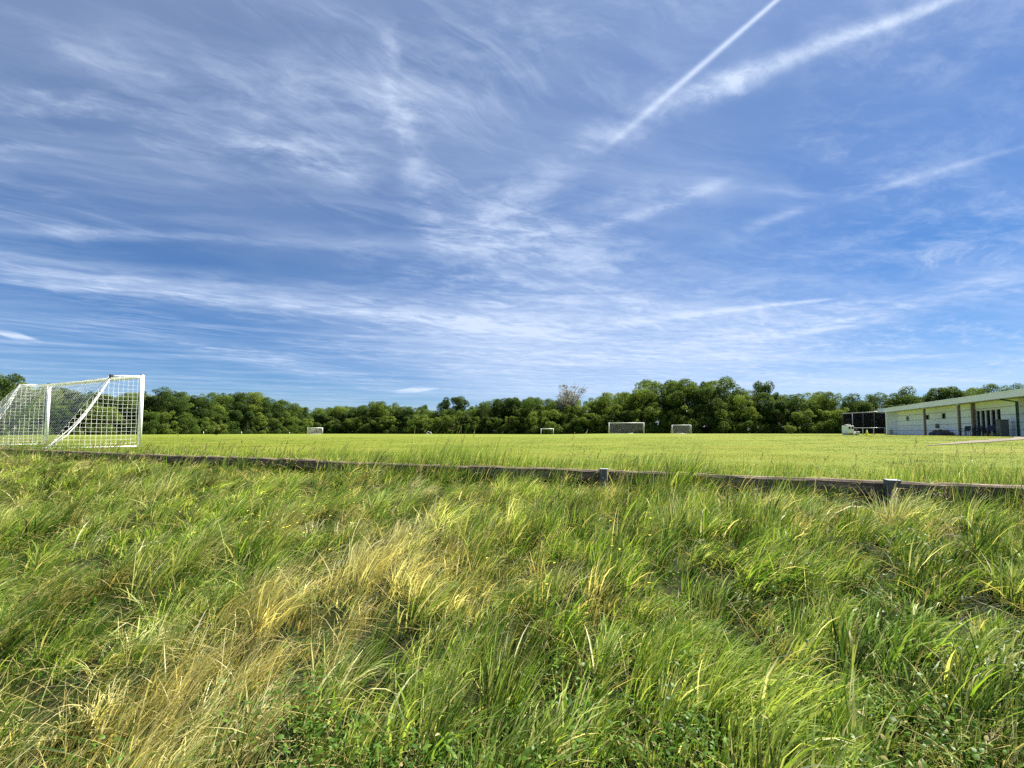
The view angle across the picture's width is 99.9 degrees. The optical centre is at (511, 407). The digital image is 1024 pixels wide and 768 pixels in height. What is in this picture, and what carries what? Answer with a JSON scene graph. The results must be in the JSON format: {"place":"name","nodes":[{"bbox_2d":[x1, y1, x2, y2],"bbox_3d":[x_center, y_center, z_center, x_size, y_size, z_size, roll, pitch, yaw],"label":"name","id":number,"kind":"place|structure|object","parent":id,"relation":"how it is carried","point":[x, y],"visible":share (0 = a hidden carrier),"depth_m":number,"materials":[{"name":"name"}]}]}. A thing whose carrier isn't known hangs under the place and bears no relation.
{"place":"outdoors","nodes":[
{"label":"outdoors","id":0,"kind":"place"},
{"bbox_2d":[0,427,1023,767],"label":"tall grass","id":1,"kind":"structure","parent":0,"point":[824,718],"depth_m":2.35,"materials":[{"name":"green plant"}]},
{"bbox_2d":[0,433,1023,767],"bbox_3d":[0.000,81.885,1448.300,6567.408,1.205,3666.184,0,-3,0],"label":"ground","id":2,"kind":"structure","parent":0,"point":[394,647],"depth_m":3.13,"materials":[{"name":"green plant"}]},
{"bbox_2d":[0,409,28,434],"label":"hedge shrub","id":3,"kind":"object","parent":2,"relation":"on","point":[16,432],"visible":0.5,"depth_m":78.13,"materials":[{"name":"green plant"}]},
{"bbox_2d":[0,373,42,434],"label":"broadleaf tree","id":4,"kind":"object","parent":2,"relation":"on","point":[5,383],"visible":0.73,"depth_m":68.23,"materials":[{"name":"green plant"}]},
{"bbox_2d":[3,378,41,425],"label":"broadleaf tree","id":5,"kind":"object","parent":2,"relation":"on","point":[21,387],"visible":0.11,"depth_m":81.35,"materials":[{"name":"green plant"}]},
{"bbox_2d":[17,412,54,434],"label":"hedge shrub","id":6,"kind":"object","parent":2,"relation":"on","point":[38,427],"visible":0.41,"depth_m":80.73,"materials":[{"name":"green plant"}]},
{"bbox_2d":[10,387,73,425],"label":"broadleaf tree","id":7,"kind":"object","parent":2,"relation":"on","point":[54,400],"visible":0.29,"depth_m":83.70,"materials":[{"name":"green plant"}]},
{"bbox_2d":[40,406,75,434],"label":"hedge shrub","id":8,"kind":"object","parent":2,"relation":"on","point":[58,431],"visible":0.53,"depth_m":83.51,"materials":[{"name":"green plant"}]},
{"bbox_2d":[0,374,144,448],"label":"football goal","id":9,"kind":"object","parent":2,"relation":"on","point":[111,377],"visible":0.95,"depth_m":14.66,"materials":[{"name":"white paint"}]},
{"bbox_2d":[50,388,99,420],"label":"broadleaf tree","id":10,"kind":"object","parent":2,"relation":"on","point":[68,394],"visible":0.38,"depth_m":88.78,"materials":[{"name":"green plant"}]},
{"bbox_2d":[59,403,107,434],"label":"hedge shrub","id":11,"kind":"object","parent":2,"relation":"on","point":[85,419],"visible":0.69,"depth_m":85.69,"materials":[{"name":"green plant"}]},
{"bbox_2d":[77,404,125,434],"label":"hedge shrub","id":12,"kind":"object","parent":2,"relation":"on","point":[111,414],"visible":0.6,"depth_m":89.34,"materials":[{"name":"green plant"}]},
{"bbox_2d":[89,392,121,426],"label":"broadleaf tree","id":13,"kind":"object","parent":2,"relation":"on","point":[101,399],"visible":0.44,"depth_m":93.59,"materials":[{"name":"green plant"}]},
{"bbox_2d":[106,407,145,434],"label":"hedge shrub","id":14,"kind":"object","parent":2,"relation":"on","point":[126,412],"visible":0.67,"depth_m":92.51,"materials":[{"name":"green plant"}]},
{"bbox_2d":[109,392,153,426],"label":"broadleaf tree","id":15,"kind":"object","parent":2,"relation":"on","point":[128,398],"visible":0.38,"depth_m":97.08,"materials":[{"name":"green plant"}]},
{"bbox_2d":[129,410,169,434],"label":"hedge shrub","id":16,"kind":"object","parent":2,"relation":"on","point":[149,429],"visible":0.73,"depth_m":96.08,"materials":[{"name":"green plant"}]},
{"bbox_2d":[130,386,188,425],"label":"broadleaf tree","id":17,"kind":"object","parent":2,"relation":"on","point":[165,406],"visible":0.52,"depth_m":101.55,"materials":[{"name":"green plant"}]},
{"bbox_2d":[145,411,182,433],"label":"hedge shrub","id":18,"kind":"object","parent":2,"relation":"on","point":[171,429],"visible":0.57,"depth_m":99.23,"materials":[{"name":"green plant"}]},
{"bbox_2d":[152,395,196,428],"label":"broadleaf tree","id":19,"kind":"object","parent":2,"relation":"on","point":[187,407],"visible":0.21,"depth_m":105.88,"materials":[{"name":"green plant"}]},
{"bbox_2d":[174,412,201,433],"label":"hedge shrub","id":20,"kind":"object","parent":2,"relation":"on","point":[193,427],"visible":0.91,"depth_m":102.47,"materials":[{"name":"green plant"}]},
{"bbox_2d":[186,395,213,428],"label":"broadleaf tree","id":21,"kind":"object","parent":2,"relation":"on","point":[202,404],"visible":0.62,"depth_m":108.54,"materials":[{"name":"green plant"}]},
{"bbox_2d":[193,416,214,433],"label":"hedge shrub","id":22,"kind":"object","parent":2,"relation":"on","point":[203,423],"visible":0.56,"depth_m":106.56,"materials":[{"name":"green plant"}]},
{"bbox_2d":[196,392,232,420],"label":"broadleaf tree","id":23,"kind":"object","parent":2,"relation":"on","point":[216,408],"visible":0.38,"depth_m":113.97,"materials":[{"name":"green plant"}]},
{"bbox_2d":[205,420,227,434],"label":"flowering shrub","id":24,"kind":"object","parent":2,"relation":"on","point":[217,429],"visible":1,"depth_m":77.99,"materials":[{"name":"green plant"}]},
{"bbox_2d":[204,413,236,433],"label":"hedge shrub","id":25,"kind":"object","parent":2,"relation":"on","point":[217,418],"visible":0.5,"depth_m":110.20,"materials":[{"name":"green plant"}]},
{"bbox_2d":[222,410,244,433],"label":"hedge shrub","id":26,"kind":"object","parent":2,"relation":"on","point":[237,415],"visible":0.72,"depth_m":112.67,"materials":[{"name":"green plant"}]},
{"bbox_2d":[219,391,252,427],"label":"broadleaf tree","id":27,"kind":"object","parent":2,"relation":"on","point":[241,406],"visible":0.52,"depth_m":118.48,"materials":[{"name":"green plant"}]},
{"bbox_2d":[236,411,259,433],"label":"hedge shrub","id":28,"kind":"object","parent":2,"relation":"on","point":[245,422],"visible":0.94,"depth_m":115.88,"materials":[{"name":"green plant"}]},
{"bbox_2d":[231,392,267,426],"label":"broadleaf tree","id":29,"kind":"object","parent":2,"relation":"on","point":[255,410],"visible":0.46,"depth_m":122.33,"materials":[{"name":"green plant"}]},
{"bbox_2d":[248,418,268,433],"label":"hedge shrub","id":30,"kind":"object","parent":2,"relation":"on","point":[261,425],"visible":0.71,"depth_m":119.13,"materials":[{"name":"green plant"}]},
{"bbox_2d":[260,418,284,433],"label":"hedge shrub","id":31,"kind":"object","parent":2,"relation":"on","point":[273,430],"visible":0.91,"depth_m":122.60,"materials":[{"name":"green plant"}]},
{"bbox_2d":[255,397,290,426],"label":"broadleaf tree","id":32,"kind":"object","parent":2,"relation":"on","point":[278,409],"visible":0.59,"depth_m":125.61,"materials":[{"name":"green plant"}]},
{"bbox_2d":[279,417,298,433],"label":"hedge shrub","id":33,"kind":"object","parent":2,"relation":"on","point":[290,428],"visible":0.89,"depth_m":126.39,"materials":[{"name":"green plant"}]},
{"bbox_2d":[276,401,303,426],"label":"broadleaf tree","id":34,"kind":"object","parent":2,"relation":"on","point":[289,412],"visible":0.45,"depth_m":131.29,"materials":[{"name":"green plant"}]},
{"bbox_2d":[291,418,309,433],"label":"hedge shrub","id":35,"kind":"object","parent":2,"relation":"on","point":[301,429],"visible":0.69,"depth_m":129.97,"materials":[{"name":"green plant"}]},
{"bbox_2d":[312,413,328,433],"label":"hedge shrub","id":36,"kind":"object","parent":2,"relation":"on","point":[320,418],"visible":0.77,"depth_m":135.91,"materials":[{"name":"green plant"}]},
{"bbox_2d":[333,413,355,433],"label":"hedge shrub","id":37,"kind":"object","parent":2,"relation":"on","point":[344,416],"visible":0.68,"depth_m":133.20,"materials":[{"name":"green plant"}]},
{"bbox_2d":[341,417,361,433],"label":"hedge shrub","id":38,"kind":"object","parent":2,"relation":"on","point":[352,422],"visible":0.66,"depth_m":131.30,"materials":[{"name":"green plant"}]},
{"bbox_2d":[356,416,379,433],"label":"hedge shrub","id":39,"kind":"object","parent":2,"relation":"on","point":[363,429],"visible":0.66,"depth_m":128.42,"materials":[{"name":"green plant"}]},
{"bbox_2d":[362,401,389,423],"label":"broadleaf tree","id":40,"kind":"object","parent":2,"relation":"on","point":[376,407],"visible":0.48,"depth_m":133.32,"materials":[{"name":"green plant"}]},
{"bbox_2d":[377,416,396,433],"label":"hedge shrub","id":41,"kind":"object","parent":2,"relation":"on","point":[386,423],"visible":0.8,"depth_m":125.26,"materials":[{"name":"green plant"}]},
{"bbox_2d":[377,404,401,421],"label":"broadleaf tree","id":42,"kind":"object","parent":2,"relation":"on","point":[390,411],"visible":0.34,"depth_m":131.05,"materials":[{"name":"green plant"}]},
{"bbox_2d":[405,414,430,433],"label":"hedge shrub","id":43,"kind":"object","parent":2,"relation":"on","point":[412,424],"visible":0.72,"depth_m":120.64,"materials":[{"name":"green plant"}]},
{"bbox_2d":[417,418,436,433],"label":"hedge shrub","id":44,"kind":"object","parent":2,"relation":"on","point":[430,420],"visible":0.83,"depth_m":119.55,"materials":[{"name":"green plant"}]},
{"bbox_2d":[430,415,452,433],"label":"hedge shrub","id":45,"kind":"object","parent":2,"relation":"on","point":[440,421],"visible":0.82,"depth_m":117.83,"materials":[{"name":"green plant"}]},
{"bbox_2d":[437,396,472,414],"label":"broadleaf tree","id":46,"kind":"object","parent":2,"relation":"on","point":[461,406],"visible":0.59,"depth_m":127.21,"materials":[{"name":"green plant"}]},
{"bbox_2d":[463,417,481,433],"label":"hedge shrub","id":47,"kind":"object","parent":2,"relation":"on","point":[471,426],"visible":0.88,"depth_m":114.50,"materials":[{"name":"green plant"}]},
{"bbox_2d":[467,401,496,428],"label":"broadleaf tree","id":48,"kind":"object","parent":2,"relation":"on","point":[481,414],"visible":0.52,"depth_m":118.35,"materials":[{"name":"green plant"}]},
{"bbox_2d":[483,417,502,433],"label":"hedge shrub","id":49,"kind":"object","parent":2,"relation":"on","point":[494,427],"visible":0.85,"depth_m":111.40,"materials":[{"name":"green plant"}]},
{"bbox_2d":[492,398,512,424],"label":"broadleaf tree","id":50,"kind":"object","parent":2,"relation":"on","point":[499,404],"visible":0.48,"depth_m":116.53,"materials":[{"name":"green plant"}]},
{"bbox_2d":[499,416,521,433],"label":"hedge shrub","id":51,"kind":"object","parent":2,"relation":"on","point":[505,428],"visible":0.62,"depth_m":110.11,"materials":[{"name":"green plant"}]},
{"bbox_2d":[0,434,1023,484],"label":"pitch turf","id":52,"kind":"structure","parent":2,"relation":"on","point":[725,446],"depth_m":14.76,"materials":[{"name":"green plant"}]},
{"bbox_2d":[1,448,1023,503],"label":"timber rail","id":53,"kind":"object","parent":2,"relation":"on","point":[603,474],"visible":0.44,"depth_m":5.13,"materials":[{"name":"brown wood"}]},
{"bbox_2d":[502,397,528,423],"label":"broadleaf tree","id":54,"kind":"object","parent":2,"relation":"on","point":[517,404],"visible":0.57,"depth_m":115.38,"materials":[{"name":"green plant"}]},
{"bbox_2d":[510,417,527,433],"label":"hedge shrub","id":55,"kind":"object","parent":2,"relation":"on","point":[517,425],"visible":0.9,"depth_m":108.16,"materials":[{"name":"green plant"}]},
{"bbox_2d":[510,398,543,426],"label":"broadleaf tree","id":56,"kind":"object","parent":2,"relation":"on","point":[528,404],"visible":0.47,"depth_m":111.30,"materials":[{"name":"green plant"}]},
{"bbox_2d":[31,489,1023,767],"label":"broadleaf weeds","id":57,"kind":"object","parent":2,"relation":"on","point":[985,763],"visible":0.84,"depth_m":1.50,"materials":[{"name":"green plant"}]},
{"bbox_2d":[522,411,545,433],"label":"hedge shrub","id":58,"kind":"object","parent":2,"relation":"on","point":[531,416],"visible":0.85,"depth_m":106.64,"materials":[{"name":"green plant"}]},
{"bbox_2d":[535,409,558,433],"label":"hedge shrub","id":59,"kind":"object","parent":2,"relation":"on","point":[546,421],"visible":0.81,"depth_m":105.04,"materials":[{"name":"green plant"}]},
{"bbox_2d":[537,398,562,423],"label":"broadleaf tree","id":60,"kind":"object","parent":2,"relation":"on","point":[550,406],"visible":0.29,"depth_m":112.08,"materials":[{"name":"green plant"}]},
{"bbox_2d":[553,413,575,433],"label":"hedge shrub","id":61,"kind":"object","parent":2,"relation":"on","point":[560,426],"visible":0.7,"depth_m":104.76,"materials":[{"name":"green plant"}]},
{"bbox_2d":[555,404,580,423],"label":"broadleaf tree","id":62,"kind":"object","parent":2,"relation":"on","point":[570,412],"visible":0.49,"depth_m":107.36,"materials":[{"name":"green plant"}]},
{"bbox_2d":[554,380,588,414],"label":"sparse tree","id":63,"kind":"object","parent":2,"relation":"on","point":[568,398],"visible":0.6,"depth_m":111.02,"materials":[{"name":"grey plant"}]},
{"bbox_2d":[565,416,584,433],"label":"hedge shrub","id":64,"kind":"object","parent":2,"relation":"on","point":[576,419],"visible":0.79,"depth_m":102.21,"materials":[{"name":"green plant"}]},
{"bbox_2d":[575,413,600,433],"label":"hedge shrub","id":65,"kind":"object","parent":2,"relation":"on","point":[589,423],"visible":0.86,"depth_m":101.28,"materials":[{"name":"green plant"}]},
{"bbox_2d":[573,400,604,430],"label":"broadleaf tree","id":66,"kind":"object","parent":2,"relation":"on","point":[580,412],"visible":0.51,"depth_m":106.20,"materials":[{"name":"green plant"}]},
{"bbox_2d":[584,392,621,425],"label":"broadleaf tree","id":67,"kind":"object","parent":2,"relation":"on","point":[600,403],"visible":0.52,"depth_m":105.03,"materials":[{"name":"green plant"}]},
{"bbox_2d":[595,414,619,433],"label":"hedge shrub","id":68,"kind":"object","parent":2,"relation":"on","point":[603,427],"visible":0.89,"depth_m":100.40,"materials":[{"name":"green plant"}]},
{"bbox_2d":[612,410,633,432],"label":"hedge shrub","id":69,"kind":"object","parent":2,"relation":"on","point":[622,422],"visible":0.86,"depth_m":98.15,"materials":[{"name":"green plant"}]},
{"bbox_2d":[606,392,645,427],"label":"broadleaf tree","id":70,"kind":"object","parent":2,"relation":"on","point":[617,405],"visible":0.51,"depth_m":102.78,"materials":[{"name":"green plant"}]},
{"bbox_2d":[619,388,658,425],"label":"broadleaf tree","id":71,"kind":"object","parent":2,"relation":"on","point":[637,404],"visible":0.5,"depth_m":100.36,"materials":[{"name":"green plant"}]},
{"bbox_2d":[626,409,657,433],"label":"hedge shrub","id":72,"kind":"object","parent":2,"relation":"on","point":[638,416],"visible":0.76,"depth_m":96.92,"materials":[{"name":"green plant"}]},
{"bbox_2d":[628,379,665,422],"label":"broadleaf tree","id":73,"kind":"object","parent":2,"relation":"on","point":[655,384],"visible":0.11,"depth_m":106.97,"materials":[{"name":"green plant"}]},
{"bbox_2d":[638,407,670,433],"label":"hedge shrub","id":74,"kind":"object","parent":2,"relation":"on","point":[657,415],"visible":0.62,"depth_m":95.43,"materials":[{"name":"green plant"}]},
{"bbox_2d":[640,381,685,421],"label":"broadleaf tree","id":75,"kind":"object","parent":2,"relation":"on","point":[666,400],"visible":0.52,"depth_m":100.09,"materials":[{"name":"green plant"}]},
{"bbox_2d":[659,410,684,433],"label":"hedge shrub","id":76,"kind":"object","parent":2,"relation":"on","point":[674,420],"visible":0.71,"depth_m":93.87,"materials":[{"name":"green plant"}]},
{"bbox_2d":[666,378,712,415],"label":"broadleaf tree","id":77,"kind":"object","parent":2,"relation":"on","point":[690,396],"visible":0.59,"depth_m":96.76,"materials":[{"name":"green plant"}]},
{"bbox_2d":[672,405,706,433],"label":"hedge shrub","id":78,"kind":"object","parent":2,"relation":"on","point":[687,419],"visible":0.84,"depth_m":92.19,"materials":[{"name":"green plant"}]},
{"bbox_2d":[689,404,720,433],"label":"hedge shrub","id":79,"kind":"object","parent":2,"relation":"on","point":[705,418],"visible":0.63,"depth_m":91.82,"materials":[{"name":"green plant"}]},
{"bbox_2d":[695,376,748,421],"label":"broadleaf tree","id":80,"kind":"object","parent":2,"relation":"on","point":[710,394],"visible":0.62,"depth_m":93.91,"materials":[{"name":"green plant"}]},
{"bbox_2d":[708,401,745,433],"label":"hedge shrub","id":81,"kind":"object","parent":2,"relation":"on","point":[726,426],"visible":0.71,"depth_m":90.00,"materials":[{"name":"green plant"}]},
{"bbox_2d":[723,394,758,421],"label":"broadleaf tree","id":82,"kind":"object","parent":2,"relation":"on","point":[747,409],"visible":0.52,"depth_m":91.63,"materials":[{"name":"green plant"}]},
{"bbox_2d":[729,412,759,433],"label":"hedge shrub","id":83,"kind":"object","parent":2,"relation":"on","point":[745,419],"visible":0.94,"depth_m":88.22,"materials":[{"name":"green plant"}]},
{"bbox_2d":[747,412,773,433],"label":"hedge shrub","id":84,"kind":"object","parent":2,"relation":"on","point":[762,429],"visible":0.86,"depth_m":87.81,"materials":[{"name":"green plant"}]},
{"bbox_2d":[749,392,788,421],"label":"broadleaf tree","id":85,"kind":"object","parent":2,"relation":"on","point":[758,400],"visible":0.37,"depth_m":92.12,"materials":[{"name":"green plant"}]},
{"bbox_2d":[751,380,788,422],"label":"broadleaf tree","id":86,"kind":"object","parent":2,"relation":"on","point":[762,388],"visible":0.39,"depth_m":93.99,"materials":[{"name":"green plant"}]},
{"bbox_2d":[759,401,797,433],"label":"hedge shrub","id":87,"kind":"object","parent":2,"relation":"on","point":[773,408],"visible":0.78,"depth_m":87.08,"materials":[{"name":"green plant"}]},
{"bbox_2d":[777,393,813,426],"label":"broadleaf tree","id":88,"kind":"object","parent":2,"relation":"on","point":[796,403],"visible":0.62,"depth_m":88.37,"materials":[{"name":"green plant"}]},
{"bbox_2d":[781,408,814,433],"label":"hedge shrub","id":89,"kind":"object","parent":2,"relation":"on","point":[801,417],"visible":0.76,"depth_m":84.62,"materials":[{"name":"green plant"}]},
{"bbox_2d":[807,409,841,433],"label":"hedge shrub","id":90,"kind":"object","parent":2,"relation":"on","point":[816,428],"visible":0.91,"depth_m":82.18,"materials":[{"name":"green plant"}]},
{"bbox_2d":[808,391,847,424],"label":"broadleaf tree","id":91,"kind":"object","parent":2,"relation":"on","point":[830,404],"visible":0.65,"depth_m":86.71,"materials":[{"name":"green plant"}]},
{"bbox_2d":[825,407,865,433],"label":"hedge shrub","id":92,"kind":"object","parent":2,"relation":"on","point":[838,418],"visible":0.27,"depth_m":81.43,"materials":[{"name":"green plant"}]},
{"bbox_2d":[837,393,878,413],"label":"broadleaf tree","id":93,"kind":"object","parent":2,"relation":"on","point":[852,404],"visible":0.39,"depth_m":83.75,"materials":[{"name":"green plant"}]},
{"bbox_2d":[842,411,885,433],"bbox_3d":[53.804,2.240,62.283,6.090,3.240,7.592,0,-3,-1],"label":"netting cage","id":94,"kind":"object","parent":2,"relation":"on","point":[859,421],"visible":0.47,"depth_m":61.72,"materials":[{"name":"metal"}]},
{"bbox_2d":[861,392,908,411],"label":"broadleaf tree","id":95,"kind":"object","parent":2,"relation":"on","point":[892,402],"visible":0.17,"depth_m":84.15,"materials":[{"name":"green plant"}]},
{"bbox_2d":[893,386,939,404],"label":"broadleaf tree","id":96,"kind":"object","parent":2,"relation":"on","point":[906,397],"visible":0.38,"depth_m":81.52,"materials":[{"name":"green plant"}]},
{"bbox_2d":[933,386,966,400],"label":"broadleaf tree","id":97,"kind":"object","parent":2,"relation":"on","point":[944,393],"visible":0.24,"depth_m":80.39,"materials":[{"name":"green plant"}]},
{"bbox_2d":[878,388,1023,435],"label":"clubhouse","id":98,"kind":"structure","parent":2,"relation":"on","point":[955,416],"depth_m":38.47},
{"bbox_2d":[963,383,1009,396],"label":"broadleaf tree","id":99,"kind":"object","parent":2,"relation":"on","point":[981,390],"visible":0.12,"depth_m":77.49,"materials":[{"name":"green plant"}]},
{"bbox_2d":[995,419,1009,435],"bbox_3d":[37.212,1.536,32.633,0.520,1.315,0.680,-2,-4,25],"label":"cabinet","id":100,"kind":"object","parent":2,"relation":"on","point":[1002,427],"visible":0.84,"depth_m":32.41,"materials":[{"name":"metal"}]},
{"bbox_2d":[0,422,1023,520],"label":"rough grass","id":101,"kind":"structure","parent":0,"point":[1000,477],"depth_m":5.98,"materials":[{"name":"green plant"}]},
{"bbox_2d":[0,0,1023,429],"label":"sky","id":102,"kind":"structure","parent":0,"point":[312,204],"materials":[{"name":"blue"}]},
{"bbox_2d":[935,436,1023,444],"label":"path","id":103,"kind":"structure","parent":0,"point":[1001,439],"depth_m":18.05,"materials":[{"name":"beige concrete"}]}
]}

